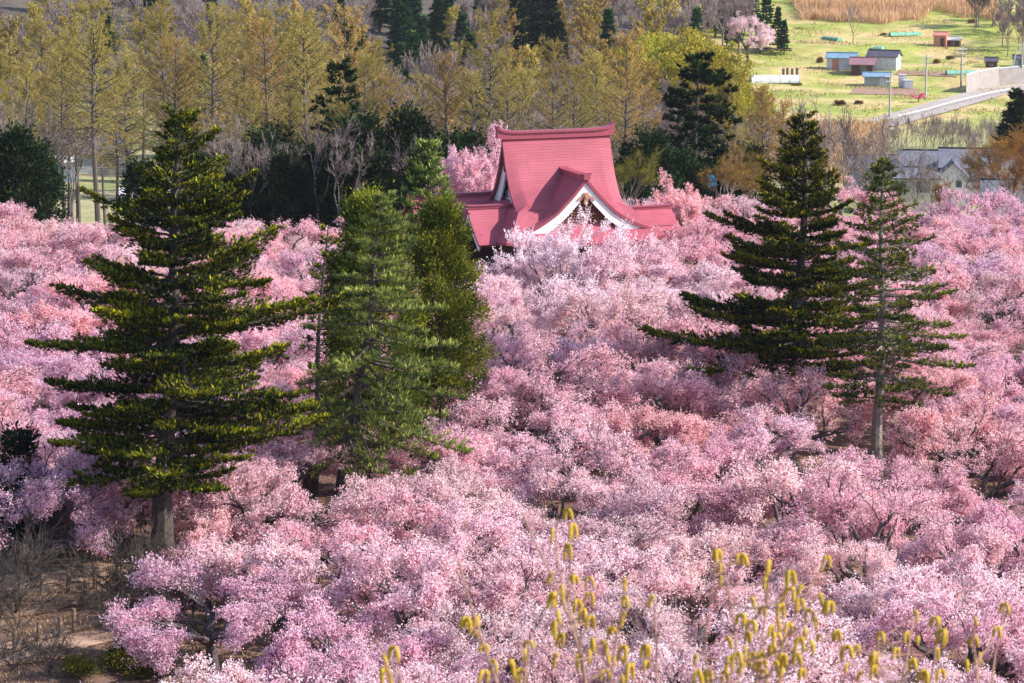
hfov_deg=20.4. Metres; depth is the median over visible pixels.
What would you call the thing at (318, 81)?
larch tree
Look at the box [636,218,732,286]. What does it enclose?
cherry tree
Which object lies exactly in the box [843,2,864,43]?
bare tree
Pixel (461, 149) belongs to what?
bare tree
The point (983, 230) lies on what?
cherry tree
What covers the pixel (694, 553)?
cherry tree
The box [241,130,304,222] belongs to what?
bare tree
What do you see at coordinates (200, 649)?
bare bush
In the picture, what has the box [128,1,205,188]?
larch tree
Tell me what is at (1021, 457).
cherry tree
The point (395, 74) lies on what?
bare tree
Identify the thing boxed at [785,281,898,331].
cherry tree
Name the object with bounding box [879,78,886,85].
door
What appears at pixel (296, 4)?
larch tree
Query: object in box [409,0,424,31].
conifer tree
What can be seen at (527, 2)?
conifer tree
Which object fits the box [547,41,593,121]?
bare tree
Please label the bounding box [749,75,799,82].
polytunnel
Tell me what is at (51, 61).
larch tree
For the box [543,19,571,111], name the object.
conifer tree
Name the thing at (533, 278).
cherry tree
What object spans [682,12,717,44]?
bare tree
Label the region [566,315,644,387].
cherry tree
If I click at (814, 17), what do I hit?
budding tree
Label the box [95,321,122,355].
cherry tree
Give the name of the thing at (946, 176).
bare tree
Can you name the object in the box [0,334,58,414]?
cherry tree
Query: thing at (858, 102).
bush
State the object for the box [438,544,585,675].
cherry tree
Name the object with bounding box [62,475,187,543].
cherry tree
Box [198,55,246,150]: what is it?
larch tree
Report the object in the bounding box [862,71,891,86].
shed
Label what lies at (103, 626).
grass
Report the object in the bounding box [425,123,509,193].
cherry tree
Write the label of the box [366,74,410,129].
larch tree
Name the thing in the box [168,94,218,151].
bare tree
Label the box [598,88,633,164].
larch tree
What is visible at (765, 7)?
conifer tree
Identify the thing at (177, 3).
bare tree
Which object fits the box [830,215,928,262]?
cherry tree
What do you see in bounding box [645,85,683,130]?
bare tree
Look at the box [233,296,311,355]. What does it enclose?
cherry tree
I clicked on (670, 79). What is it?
bamboo plant
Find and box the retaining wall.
[965,65,1023,92]
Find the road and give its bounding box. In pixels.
[861,84,1023,125]
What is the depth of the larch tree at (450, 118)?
374.50 m
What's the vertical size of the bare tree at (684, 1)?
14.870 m
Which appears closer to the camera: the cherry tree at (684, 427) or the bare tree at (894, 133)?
the cherry tree at (684, 427)
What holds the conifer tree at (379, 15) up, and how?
on the ground at (844, 30)
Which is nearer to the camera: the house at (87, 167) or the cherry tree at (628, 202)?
the cherry tree at (628, 202)
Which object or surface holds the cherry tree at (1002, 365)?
on the ground at (844, 30)
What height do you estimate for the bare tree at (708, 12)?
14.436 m
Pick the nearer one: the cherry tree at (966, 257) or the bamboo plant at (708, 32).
the cherry tree at (966, 257)
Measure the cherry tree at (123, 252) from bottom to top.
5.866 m
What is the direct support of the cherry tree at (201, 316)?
on the ground at (844, 30)
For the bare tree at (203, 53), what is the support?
on the ground at (844, 30)
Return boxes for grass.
[0,509,383,682]
[737,0,1021,134]
[765,117,887,182]
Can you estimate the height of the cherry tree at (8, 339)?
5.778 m
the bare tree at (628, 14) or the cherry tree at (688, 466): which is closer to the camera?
the cherry tree at (688, 466)
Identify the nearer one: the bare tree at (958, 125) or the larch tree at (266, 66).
the larch tree at (266, 66)
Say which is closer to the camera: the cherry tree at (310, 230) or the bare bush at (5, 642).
the bare bush at (5, 642)
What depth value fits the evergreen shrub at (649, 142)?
240.37 m
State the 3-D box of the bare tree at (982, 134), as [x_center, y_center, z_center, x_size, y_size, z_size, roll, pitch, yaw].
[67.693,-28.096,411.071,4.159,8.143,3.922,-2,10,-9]
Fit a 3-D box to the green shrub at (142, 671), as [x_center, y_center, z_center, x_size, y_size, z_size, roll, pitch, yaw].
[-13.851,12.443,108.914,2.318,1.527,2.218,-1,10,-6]
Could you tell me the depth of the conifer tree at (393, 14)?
533.29 m
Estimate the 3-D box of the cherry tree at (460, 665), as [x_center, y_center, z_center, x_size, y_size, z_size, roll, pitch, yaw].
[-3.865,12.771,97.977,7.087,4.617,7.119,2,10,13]
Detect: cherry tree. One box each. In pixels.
[0,197,57,245]
[0,208,61,267]
[0,228,78,291]
[0,238,32,291]
[0,245,82,300]
[0,266,66,313]
[0,291,64,362]
[0,300,105,360]
[0,312,76,374]
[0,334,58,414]
[0,352,100,408]
[0,363,44,405]
[0,387,97,433]
[0,388,47,444]
[0,415,66,472]
[0,427,93,534]
[0,455,134,555]
[0,456,117,573]
[1,218,80,276]
[3,267,92,319]
[5,409,108,459]
[6,214,106,270]
[10,441,190,558]
[17,362,116,430]
[22,261,142,357]
[30,241,123,304]
[34,425,214,526]
[36,326,152,362]
[37,337,156,416]
[44,264,106,310]
[50,462,179,541]
[54,217,137,274]
[54,242,168,306]
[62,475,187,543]
[72,291,143,328]
[76,358,219,410]
[91,221,123,252]
[95,213,179,269]
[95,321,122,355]
[98,551,322,679]
[99,433,195,543]
[101,352,150,371]
[104,395,244,457]
[138,453,299,539]
[139,229,205,272]
[145,266,234,294]
[150,251,195,287]
[153,284,254,342]
[153,338,201,370]
[155,347,276,401]
[155,531,268,609]
[158,651,276,682]
[160,299,296,365]
[175,461,361,579]
[175,504,310,599]
[177,214,248,245]
[182,259,257,289]
[183,530,380,649]
[190,640,384,682]
[192,315,328,377]
[198,264,310,316]
[198,391,294,465]
[204,222,297,296]
[206,291,280,328]
[211,216,261,254]
[216,431,360,516]
[224,215,309,252]
[225,253,302,298]
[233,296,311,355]
[233,376,310,432]
[237,353,314,390]
[242,395,405,499]
[245,487,443,591]
[247,245,342,298]
[247,589,455,682]
[254,215,344,279]
[259,359,351,437]
[266,281,329,351]
[266,657,482,682]
[268,314,324,361]
[272,261,319,295]
[275,318,390,390]
[292,237,347,278]
[292,274,339,319]
[301,370,431,449]
[307,634,509,682]
[323,529,559,667]
[324,529,495,635]
[328,469,496,582]
[331,348,484,439]
[333,216,405,238]
[366,436,533,511]
[382,290,484,341]
[383,595,592,680]
[402,496,580,627]
[404,451,543,528]
[409,258,493,291]
[409,407,563,507]
[419,372,548,431]
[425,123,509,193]
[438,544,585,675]
[439,482,599,557]
[444,119,506,192]
[445,443,564,506]
[446,327,589,427]
[449,388,614,498]
[465,336,532,388]
[466,301,555,349]
[467,269,551,339]
[470,280,534,335]
[474,340,518,367]
[474,524,685,644]
[477,369,658,469]
[478,265,551,320]
[484,202,636,296]
[492,320,595,411]
[493,328,667,450]
[495,463,643,551]
[498,624,648,682]
[499,578,704,678]
[509,274,626,343]
[513,412,683,506]
[517,252,630,285]
[528,332,684,401]
[537,279,640,327]
[541,508,697,604]
[546,275,669,342]
[553,557,793,682]
[557,218,693,299]
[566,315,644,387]
[571,399,717,491]
[572,243,694,292]
[575,295,686,367]
[584,456,751,551]
[585,367,737,456]
[586,280,665,328]
[590,279,699,347]
[592,438,766,549]
[593,316,685,404]
[598,240,686,286]
[603,610,837,682]
[604,352,756,442]
[606,302,724,382]
[622,197,633,205]
[628,274,719,319]
[628,660,717,682]
[631,236,712,281]
[632,523,839,639]
[635,168,704,248]
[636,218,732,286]
[636,285,759,332]
[643,196,674,214]
[645,423,761,514]
[652,335,810,430]
[654,310,725,366]
[663,198,741,216]
[665,253,744,289]
[666,518,814,603]
[673,193,740,226]
[674,215,743,256]
[682,592,861,682]
[684,609,889,682]
[685,213,755,262]
[688,259,755,320]
[695,239,733,280]
[696,322,846,409]
[697,269,781,327]
[698,248,830,297]
[700,193,785,230]
[706,360,870,476]
[715,261,786,310]
[717,403,874,506]
[720,449,901,555]
[723,227,799,269]
[723,445,890,555]
[724,213,824,257]
[726,10,776,61]
[729,321,846,371]
[739,467,968,590]
[750,577,903,640]
[751,216,844,270]
[757,522,907,622]
[760,291,873,381]
[763,251,853,269]
[784,331,918,411]
[785,207,869,256]
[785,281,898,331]
[799,175,919,225]
[802,550,1023,664]
[809,229,885,256]
[809,257,890,281]
[829,286,941,370]
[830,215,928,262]
[830,485,1005,573]
[830,577,1023,682]
[831,644,988,682]
[839,214,931,243]
[841,335,981,429]
[844,224,919,268]
[845,239,920,272]
[848,455,987,539]
[850,259,978,336]
[851,347,981,451]
[857,347,889,380]
[878,297,985,344]
[880,390,1023,495]
[885,211,973,267]
[885,238,1012,293]
[891,339,1011,386]
[896,209,959,244]
[896,508,1023,652]
[898,273,987,334]
[899,389,1023,477]
[909,411,1023,519]
[910,310,1006,369]
[910,497,1023,614]
[911,214,992,250]
[911,246,1012,295]
[916,186,1021,227]
[924,364,1023,455]
[926,227,1022,267]
[934,211,995,231]
[937,313,1023,365]
[949,265,1023,347]
[950,236,1023,289]
[950,598,1023,670]
[957,284,1023,354]
[958,220,1023,257]
[960,253,1023,329]
[965,673,1023,682]
[966,625,1023,682]
[968,348,1023,404]
[973,279,1018,318]
[975,213,1023,248]
[976,397,1023,433]
[988,194,1023,227]
[993,395,1023,483]
[998,350,1023,400]
[1000,479,1023,521]
[1006,231,1023,260]
[1008,436,1023,516]
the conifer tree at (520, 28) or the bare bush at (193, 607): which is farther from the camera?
the conifer tree at (520, 28)
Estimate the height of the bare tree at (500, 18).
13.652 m
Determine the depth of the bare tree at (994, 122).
412.78 m
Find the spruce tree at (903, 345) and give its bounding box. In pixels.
[812,154,976,475]
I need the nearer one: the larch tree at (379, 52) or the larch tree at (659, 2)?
the larch tree at (379, 52)
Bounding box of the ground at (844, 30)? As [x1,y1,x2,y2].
[0,0,1023,682]
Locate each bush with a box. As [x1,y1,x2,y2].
[0,521,75,612]
[0,571,75,631]
[0,619,54,671]
[3,613,82,677]
[12,518,113,569]
[33,528,107,578]
[40,503,186,607]
[50,556,131,608]
[59,514,138,559]
[69,579,143,631]
[90,561,165,603]
[101,580,186,636]
[108,523,208,625]
[148,575,189,603]
[162,588,223,627]
[175,567,239,623]
[178,604,227,658]
[218,514,275,548]
[235,497,301,528]
[255,507,314,535]
[273,504,329,531]
[815,56,824,62]
[831,99,847,104]
[853,99,863,103]
[932,57,940,62]
[945,54,954,59]
[968,17,974,22]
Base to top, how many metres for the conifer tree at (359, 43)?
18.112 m
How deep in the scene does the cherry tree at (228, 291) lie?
183.75 m
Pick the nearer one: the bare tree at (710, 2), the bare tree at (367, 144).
the bare tree at (367, 144)
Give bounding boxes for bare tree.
[0,28,29,104]
[0,86,27,133]
[0,92,74,158]
[7,60,50,109]
[15,43,52,108]
[19,0,70,53]
[19,11,55,34]
[19,17,58,51]
[19,27,51,59]
[35,45,68,121]
[40,110,96,223]
[64,0,106,42]
[65,15,119,69]
[76,18,129,93]
[77,28,111,85]
[89,0,125,19]
[103,50,138,123]
[105,71,133,131]
[113,49,141,120]
[121,0,144,45]
[135,1,168,41]
[135,48,181,111]
[139,29,187,98]
[144,44,184,122]
[147,40,186,99]
[152,61,187,96]
[158,16,210,66]
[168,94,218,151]
[173,0,187,36]
[174,0,204,41]
[174,0,225,28]
[181,14,207,44]
[187,20,220,51]
[187,40,225,73]
[198,77,247,141]
[200,113,251,179]
[207,71,243,126]
[214,140,288,219]
[221,0,260,26]
[227,0,263,41]
[228,123,292,228]
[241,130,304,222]
[242,57,270,83]
[242,118,301,226]
[253,33,285,66]
[266,133,335,222]
[272,0,302,21]
[274,0,326,38]
[277,5,303,34]
[290,0,332,35]
[295,26,340,63]
[297,113,361,224]
[303,137,363,230]
[311,0,339,38]
[322,36,339,50]
[324,11,374,47]
[324,121,390,187]
[326,138,369,227]
[333,0,376,23]
[354,10,372,29]
[361,65,409,139]
[362,82,419,124]
[387,127,432,182]
[391,78,424,118]
[401,39,462,101]
[408,57,459,119]
[408,72,454,114]
[417,76,463,116]
[420,64,464,115]
[426,105,456,127]
[430,108,469,132]
[436,36,465,84]
[440,0,475,22]
[440,141,491,175]
[446,100,499,152]
[447,3,496,57]
[457,33,496,82]
[458,58,502,124]
[460,45,510,99]
[470,0,497,47]
[476,78,530,123]
[478,5,526,49]
[480,0,523,49]
[486,32,521,74]
[503,79,562,128]
[503,89,564,129]
[525,50,565,101]
[525,81,581,126]
[538,113,569,129]
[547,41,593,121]
[555,61,608,112]
[562,36,609,111]
[564,0,580,38]
[571,80,633,124]
[573,115,629,167]
[575,0,618,29]
[590,109,633,162]
[601,93,663,150]
[608,0,626,39]
[616,0,652,36]
[623,7,643,42]
[630,3,664,38]
[631,120,690,193]
[637,67,687,122]
[641,3,685,35]
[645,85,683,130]
[651,104,691,135]
[656,0,689,33]
[662,108,712,148]
[672,6,712,42]
[673,105,742,157]
[678,0,723,38]
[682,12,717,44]
[688,0,714,24]
[703,0,741,46]
[709,0,741,45]
[713,104,775,158]
[718,0,758,60]
[731,106,794,184]
[743,91,832,191]
[777,125,845,196]
[784,90,852,189]
[796,104,870,215]
[820,113,918,215]
[836,134,882,192]
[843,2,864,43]
[857,145,897,189]
[868,141,935,216]
[869,128,888,151]
[870,125,896,153]
[877,121,898,149]
[883,113,905,153]
[891,122,916,148]
[893,149,935,209]
[903,113,914,144]
[904,157,940,205]
[909,119,921,147]
[912,120,929,139]
[917,122,931,148]
[921,112,938,148]
[921,120,947,148]
[929,111,943,145]
[933,124,955,146]
[933,164,958,208]
[935,116,956,146]
[943,121,959,145]
[948,111,970,146]
[948,114,966,146]
[951,119,975,146]
[953,159,989,214]
[963,128,983,146]
[967,0,990,27]
[967,120,994,146]
[970,0,989,26]
[972,0,982,27]
[972,0,992,25]
[975,116,987,142]
[982,114,1001,146]
[985,0,996,26]
[985,119,996,144]
[990,112,1002,129]
[992,4,1014,46]
[993,0,1014,32]
[997,9,1020,55]
[1011,10,1023,49]
[1014,0,1023,9]
[1014,3,1023,42]
[1015,3,1023,26]
[1015,21,1023,53]
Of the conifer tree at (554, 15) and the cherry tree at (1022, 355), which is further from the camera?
the conifer tree at (554, 15)
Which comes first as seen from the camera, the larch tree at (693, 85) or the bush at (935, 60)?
the larch tree at (693, 85)
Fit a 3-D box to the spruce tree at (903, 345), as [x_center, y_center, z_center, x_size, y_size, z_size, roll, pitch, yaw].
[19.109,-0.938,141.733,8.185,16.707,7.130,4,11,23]
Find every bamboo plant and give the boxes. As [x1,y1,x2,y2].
[604,30,650,69]
[606,38,666,110]
[608,41,645,86]
[612,32,662,85]
[618,64,660,139]
[623,49,679,103]
[635,38,679,73]
[641,32,707,52]
[649,56,711,142]
[650,75,682,135]
[652,48,703,87]
[654,51,728,132]
[656,24,702,67]
[656,32,724,65]
[666,22,738,66]
[666,33,712,52]
[676,43,761,137]
[684,49,751,155]
[686,39,746,157]
[698,27,718,46]
[704,40,718,48]
[710,71,757,128]
[715,71,759,142]
[720,41,741,63]
[728,59,758,99]
[738,84,774,148]
[746,103,780,152]
[752,84,778,120]
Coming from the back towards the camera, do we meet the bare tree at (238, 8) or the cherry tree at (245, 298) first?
the bare tree at (238, 8)
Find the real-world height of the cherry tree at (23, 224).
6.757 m
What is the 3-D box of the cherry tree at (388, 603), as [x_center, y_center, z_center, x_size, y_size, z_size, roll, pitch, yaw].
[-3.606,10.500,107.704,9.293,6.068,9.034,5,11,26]
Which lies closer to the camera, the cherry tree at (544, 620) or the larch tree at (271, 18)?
the cherry tree at (544, 620)
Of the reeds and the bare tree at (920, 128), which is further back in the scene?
the reeds
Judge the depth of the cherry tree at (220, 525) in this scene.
119.86 m
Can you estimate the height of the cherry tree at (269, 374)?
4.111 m
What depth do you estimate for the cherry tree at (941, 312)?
172.00 m
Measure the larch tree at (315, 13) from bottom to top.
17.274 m
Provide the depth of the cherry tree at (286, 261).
189.89 m
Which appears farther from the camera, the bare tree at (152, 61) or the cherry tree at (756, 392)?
the bare tree at (152, 61)
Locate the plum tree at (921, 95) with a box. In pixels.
[910,92,925,101]
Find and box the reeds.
[790,0,1005,23]
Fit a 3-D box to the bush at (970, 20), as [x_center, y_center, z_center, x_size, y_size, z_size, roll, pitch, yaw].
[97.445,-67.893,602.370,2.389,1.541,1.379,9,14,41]
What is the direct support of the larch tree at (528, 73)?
on the ground at (844, 30)
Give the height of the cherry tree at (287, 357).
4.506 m
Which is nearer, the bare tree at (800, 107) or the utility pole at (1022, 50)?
the bare tree at (800, 107)
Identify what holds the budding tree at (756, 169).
on the ground at (844, 30)
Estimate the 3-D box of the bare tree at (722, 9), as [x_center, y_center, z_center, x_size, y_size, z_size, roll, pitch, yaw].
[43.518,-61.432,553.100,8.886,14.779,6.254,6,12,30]
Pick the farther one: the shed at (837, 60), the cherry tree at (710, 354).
the shed at (837, 60)
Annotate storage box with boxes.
[898,74,906,87]
[903,80,912,88]
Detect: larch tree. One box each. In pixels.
[0,14,29,122]
[0,32,27,125]
[0,52,53,153]
[0,53,28,128]
[0,94,10,121]
[3,79,38,121]
[12,10,82,134]
[15,68,57,139]
[17,1,52,72]
[18,71,72,158]
[33,47,101,224]
[34,0,64,39]
[34,23,106,223]
[34,39,90,223]
[43,0,71,38]
[48,12,94,94]
[49,0,142,227]
[65,0,96,19]
[80,92,123,226]
[81,32,109,122]
[84,72,141,223]
[87,45,160,197]
[110,11,179,227]
[126,0,170,27]
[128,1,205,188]
[140,30,214,196]
[146,0,182,61]
[154,80,207,172]
[158,75,203,171]
[162,36,227,153]
[180,1,251,153]
[195,40,211,66]
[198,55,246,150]
[202,4,277,142]
[205,23,287,150]
[228,0,269,66]
[230,11,305,137]
[231,80,282,146]
[234,0,314,127]
[238,91,277,143]
[249,17,271,66]
[250,33,324,146]
[251,12,268,45]
[265,6,344,144]
[266,86,314,146]
[267,51,301,118]
[268,57,326,139]
[279,0,313,32]
[291,30,312,64]
[292,38,340,135]
[295,8,318,46]
[298,42,319,88]
[305,0,388,130]
[308,57,352,146]
[319,50,359,105]
[323,99,353,138]
[335,49,398,133]
[352,35,407,130]
[361,49,382,86]
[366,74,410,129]
[402,67,450,132]
[419,51,483,135]
[435,4,466,46]
[437,97,467,135]
[442,0,532,151]
[447,40,466,86]
[447,68,496,147]
[479,45,534,157]
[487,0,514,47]
[492,74,525,150]
[493,62,560,150]
[495,62,547,128]
[499,13,527,53]
[502,45,533,77]
[509,44,557,117]
[522,34,590,128]
[541,60,608,128]
[549,0,576,51]
[561,13,601,88]
[566,0,602,48]
[567,48,619,126]
[570,51,623,152]
[575,34,620,124]
[577,0,603,33]
[579,3,602,53]
[581,0,618,44]
[591,84,630,169]
[592,24,664,196]
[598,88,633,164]
[611,91,654,196]
[615,56,669,148]
[625,0,666,45]
[636,8,669,38]
[655,0,686,33]
[671,0,681,36]
[684,77,717,153]
[698,77,755,158]
[738,85,785,204]
[758,94,799,187]
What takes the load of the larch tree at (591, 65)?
on the ground at (844, 30)
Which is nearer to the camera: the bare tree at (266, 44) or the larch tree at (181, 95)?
the larch tree at (181, 95)
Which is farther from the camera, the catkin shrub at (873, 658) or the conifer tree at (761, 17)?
the conifer tree at (761, 17)
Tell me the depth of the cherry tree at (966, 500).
126.78 m
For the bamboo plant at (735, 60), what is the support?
on the ground at (844, 30)
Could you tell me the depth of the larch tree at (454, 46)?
456.71 m
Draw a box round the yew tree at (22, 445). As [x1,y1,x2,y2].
[0,418,55,556]
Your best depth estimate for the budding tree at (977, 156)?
319.89 m
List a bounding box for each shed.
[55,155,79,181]
[825,52,858,70]
[849,56,875,74]
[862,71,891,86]
[865,49,902,69]
[932,31,949,46]
[947,36,961,46]
[984,57,998,67]
[1012,54,1023,65]
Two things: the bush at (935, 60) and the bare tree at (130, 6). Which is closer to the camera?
the bare tree at (130, 6)
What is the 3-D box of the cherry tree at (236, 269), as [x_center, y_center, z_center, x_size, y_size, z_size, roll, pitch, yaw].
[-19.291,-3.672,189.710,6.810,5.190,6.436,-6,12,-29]
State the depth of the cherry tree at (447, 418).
148.75 m
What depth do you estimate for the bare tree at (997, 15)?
571.26 m
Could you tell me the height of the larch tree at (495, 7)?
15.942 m
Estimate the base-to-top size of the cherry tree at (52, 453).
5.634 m
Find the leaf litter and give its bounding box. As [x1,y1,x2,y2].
[0,452,1022,682]
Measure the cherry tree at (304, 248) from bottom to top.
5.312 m
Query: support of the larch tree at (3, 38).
on the ground at (844, 30)
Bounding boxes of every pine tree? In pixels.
[289,189,474,520]
[298,223,355,506]
[308,56,361,143]
[395,137,466,427]
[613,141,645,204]
[653,85,704,188]
[656,51,730,196]
[690,66,743,169]
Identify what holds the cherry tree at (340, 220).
on the ground at (844, 30)
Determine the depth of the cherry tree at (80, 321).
169.26 m
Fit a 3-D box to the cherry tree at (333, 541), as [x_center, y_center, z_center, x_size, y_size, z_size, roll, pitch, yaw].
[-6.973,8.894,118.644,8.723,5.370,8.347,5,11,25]
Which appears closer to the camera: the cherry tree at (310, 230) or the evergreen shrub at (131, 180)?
the cherry tree at (310, 230)
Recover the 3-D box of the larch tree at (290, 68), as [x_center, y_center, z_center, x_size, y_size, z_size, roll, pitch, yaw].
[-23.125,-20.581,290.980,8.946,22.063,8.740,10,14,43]
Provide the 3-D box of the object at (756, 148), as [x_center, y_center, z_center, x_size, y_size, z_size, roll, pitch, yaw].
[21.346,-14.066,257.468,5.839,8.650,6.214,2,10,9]
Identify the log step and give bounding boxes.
[15,648,88,665]
[26,620,112,643]
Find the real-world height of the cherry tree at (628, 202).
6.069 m
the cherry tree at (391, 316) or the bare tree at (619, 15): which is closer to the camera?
the cherry tree at (391, 316)
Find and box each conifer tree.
[91,1,115,16]
[96,10,122,114]
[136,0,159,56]
[180,64,210,166]
[196,53,211,141]
[200,0,220,36]
[330,0,350,62]
[337,14,358,74]
[350,25,368,77]
[364,0,392,32]
[369,0,392,27]
[384,0,398,57]
[387,0,413,72]
[388,1,409,76]
[392,41,410,89]
[400,29,429,108]
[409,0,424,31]
[409,13,428,86]
[423,42,440,93]
[424,0,455,28]
[428,0,453,37]
[429,0,444,58]
[436,0,455,52]
[439,35,451,73]
[452,9,468,86]
[457,28,487,129]
[469,2,483,16]
[469,74,488,133]
[472,0,501,16]
[500,0,532,64]
[507,22,529,64]
[507,53,517,77]
[521,0,534,41]
[523,0,544,62]
[529,10,548,84]
[531,0,549,28]
[539,9,566,75]
[542,0,557,39]
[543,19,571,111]
[596,7,617,74]
[629,0,649,42]
[689,6,707,41]
[703,0,726,37]
[723,0,740,46]
[742,0,763,35]
[753,0,776,31]
[753,14,769,52]
[769,6,785,49]
[776,19,792,53]
[991,110,1016,147]
[994,87,1023,143]
[1009,94,1023,171]
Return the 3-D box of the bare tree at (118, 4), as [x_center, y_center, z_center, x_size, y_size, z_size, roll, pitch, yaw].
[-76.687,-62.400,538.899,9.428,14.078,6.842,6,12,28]
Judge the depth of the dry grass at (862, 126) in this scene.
451.91 m
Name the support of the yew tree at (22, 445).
on the ground at (844, 30)
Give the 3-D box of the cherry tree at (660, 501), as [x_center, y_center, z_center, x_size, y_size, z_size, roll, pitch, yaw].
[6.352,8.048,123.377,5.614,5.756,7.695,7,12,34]
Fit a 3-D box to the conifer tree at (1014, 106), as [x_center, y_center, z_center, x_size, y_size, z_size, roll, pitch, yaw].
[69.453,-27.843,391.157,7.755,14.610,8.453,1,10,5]
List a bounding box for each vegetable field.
[850,87,918,94]
[894,70,957,76]
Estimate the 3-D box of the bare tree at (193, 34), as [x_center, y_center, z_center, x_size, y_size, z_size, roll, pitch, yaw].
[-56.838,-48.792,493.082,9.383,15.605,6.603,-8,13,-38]
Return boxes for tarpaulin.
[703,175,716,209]
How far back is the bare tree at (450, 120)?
377.78 m
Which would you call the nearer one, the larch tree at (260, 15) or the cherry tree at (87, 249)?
the cherry tree at (87, 249)
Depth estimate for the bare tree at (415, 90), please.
416.60 m
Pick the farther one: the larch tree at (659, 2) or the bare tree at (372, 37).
the larch tree at (659, 2)
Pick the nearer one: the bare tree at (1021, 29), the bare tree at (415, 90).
the bare tree at (415, 90)
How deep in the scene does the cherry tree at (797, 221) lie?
218.71 m
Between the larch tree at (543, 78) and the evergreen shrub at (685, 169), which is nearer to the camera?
the evergreen shrub at (685, 169)
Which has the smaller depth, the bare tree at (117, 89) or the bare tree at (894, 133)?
the bare tree at (894, 133)
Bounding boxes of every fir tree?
[23,103,344,562]
[637,109,884,424]
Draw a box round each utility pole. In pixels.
[885,73,895,116]
[921,54,931,98]
[957,46,966,87]
[1018,43,1023,68]
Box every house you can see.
[29,132,132,172]
[845,153,898,193]
[884,166,942,211]
[898,149,940,171]
[938,147,1015,201]
[938,157,968,206]
[979,178,1023,222]
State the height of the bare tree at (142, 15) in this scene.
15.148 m
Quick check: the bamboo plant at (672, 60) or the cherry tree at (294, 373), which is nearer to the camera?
the cherry tree at (294, 373)
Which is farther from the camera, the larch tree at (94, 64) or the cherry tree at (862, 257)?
the larch tree at (94, 64)
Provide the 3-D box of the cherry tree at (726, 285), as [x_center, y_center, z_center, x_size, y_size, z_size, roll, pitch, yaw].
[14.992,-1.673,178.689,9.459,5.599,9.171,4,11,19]
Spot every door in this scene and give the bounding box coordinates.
[832,59,838,68]
[860,65,865,73]
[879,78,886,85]
[900,77,904,86]
[905,82,911,87]
[940,38,943,45]
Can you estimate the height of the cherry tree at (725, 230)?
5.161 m
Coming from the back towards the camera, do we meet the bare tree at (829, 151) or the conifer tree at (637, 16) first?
the conifer tree at (637, 16)
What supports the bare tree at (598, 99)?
on the ground at (844, 30)
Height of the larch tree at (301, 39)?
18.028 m
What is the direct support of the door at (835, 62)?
in the shed at (837, 60)
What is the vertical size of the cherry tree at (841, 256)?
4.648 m
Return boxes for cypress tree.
[304,179,434,487]
[381,189,505,466]
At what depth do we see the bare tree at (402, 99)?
381.45 m
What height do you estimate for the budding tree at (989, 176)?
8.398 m
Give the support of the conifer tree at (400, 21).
on the ground at (844, 30)
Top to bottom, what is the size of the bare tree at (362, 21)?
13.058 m
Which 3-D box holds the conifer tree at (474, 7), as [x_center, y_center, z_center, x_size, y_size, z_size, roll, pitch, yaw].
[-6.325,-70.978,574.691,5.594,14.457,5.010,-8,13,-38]
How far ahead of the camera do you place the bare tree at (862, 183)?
342.41 m
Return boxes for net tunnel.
[821,36,842,40]
[872,46,883,48]
[888,32,921,35]
[945,70,976,73]
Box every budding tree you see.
[614,146,665,205]
[695,148,758,202]
[727,141,772,200]
[810,12,818,28]
[931,179,954,208]
[952,116,1023,208]
[966,169,988,203]
[972,165,1008,190]
[988,144,1023,206]
[1006,130,1023,189]
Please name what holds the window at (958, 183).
in the house at (950, 165)
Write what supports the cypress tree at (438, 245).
on the ground at (844, 30)
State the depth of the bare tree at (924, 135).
426.12 m
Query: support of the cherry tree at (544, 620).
on the ground at (844, 30)
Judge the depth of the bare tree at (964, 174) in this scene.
346.40 m
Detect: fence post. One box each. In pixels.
[12,626,16,649]
[36,621,40,641]
[40,574,43,595]
[58,617,62,637]
[66,569,70,593]
[71,608,75,632]
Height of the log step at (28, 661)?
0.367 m
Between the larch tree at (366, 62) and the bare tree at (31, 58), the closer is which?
the larch tree at (366, 62)
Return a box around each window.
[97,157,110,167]
[858,174,869,183]
[892,180,906,192]
[915,180,930,192]
[955,180,961,187]
[967,170,978,182]
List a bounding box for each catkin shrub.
[375,639,401,682]
[457,560,534,682]
[523,504,634,682]
[639,594,657,682]
[692,548,841,682]
[839,610,947,682]
[965,602,1009,682]
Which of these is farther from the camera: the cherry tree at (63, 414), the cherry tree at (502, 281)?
the cherry tree at (502, 281)
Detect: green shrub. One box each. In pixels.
[55,650,106,677]
[95,639,141,671]
[107,638,147,664]
[121,646,179,680]
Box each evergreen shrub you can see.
[0,118,70,227]
[16,137,77,225]
[112,154,163,222]
[182,145,228,217]
[213,163,272,227]
[218,139,266,227]
[248,144,320,231]
[309,107,397,228]
[339,145,410,213]
[376,99,444,191]
[393,148,448,212]
[409,124,485,187]
[450,126,495,175]
[614,123,686,204]
[651,145,712,202]
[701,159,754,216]
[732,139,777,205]
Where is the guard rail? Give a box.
[897,88,1009,119]
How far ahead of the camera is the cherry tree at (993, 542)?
114.33 m
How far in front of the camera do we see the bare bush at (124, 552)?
116.86 m
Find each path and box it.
[0,575,198,665]
[0,597,118,618]
[1,546,250,588]
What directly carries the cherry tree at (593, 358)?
on the ground at (844, 30)
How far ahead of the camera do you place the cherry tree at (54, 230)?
204.14 m
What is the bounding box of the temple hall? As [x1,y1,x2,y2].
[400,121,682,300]
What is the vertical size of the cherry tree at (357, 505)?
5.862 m
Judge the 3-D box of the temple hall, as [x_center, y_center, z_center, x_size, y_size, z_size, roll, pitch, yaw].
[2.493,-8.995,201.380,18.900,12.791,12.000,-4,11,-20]
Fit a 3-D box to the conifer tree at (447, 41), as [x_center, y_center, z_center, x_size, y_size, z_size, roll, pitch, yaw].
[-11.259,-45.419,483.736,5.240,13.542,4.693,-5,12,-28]
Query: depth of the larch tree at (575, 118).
279.84 m
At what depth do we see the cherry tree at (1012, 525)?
117.29 m

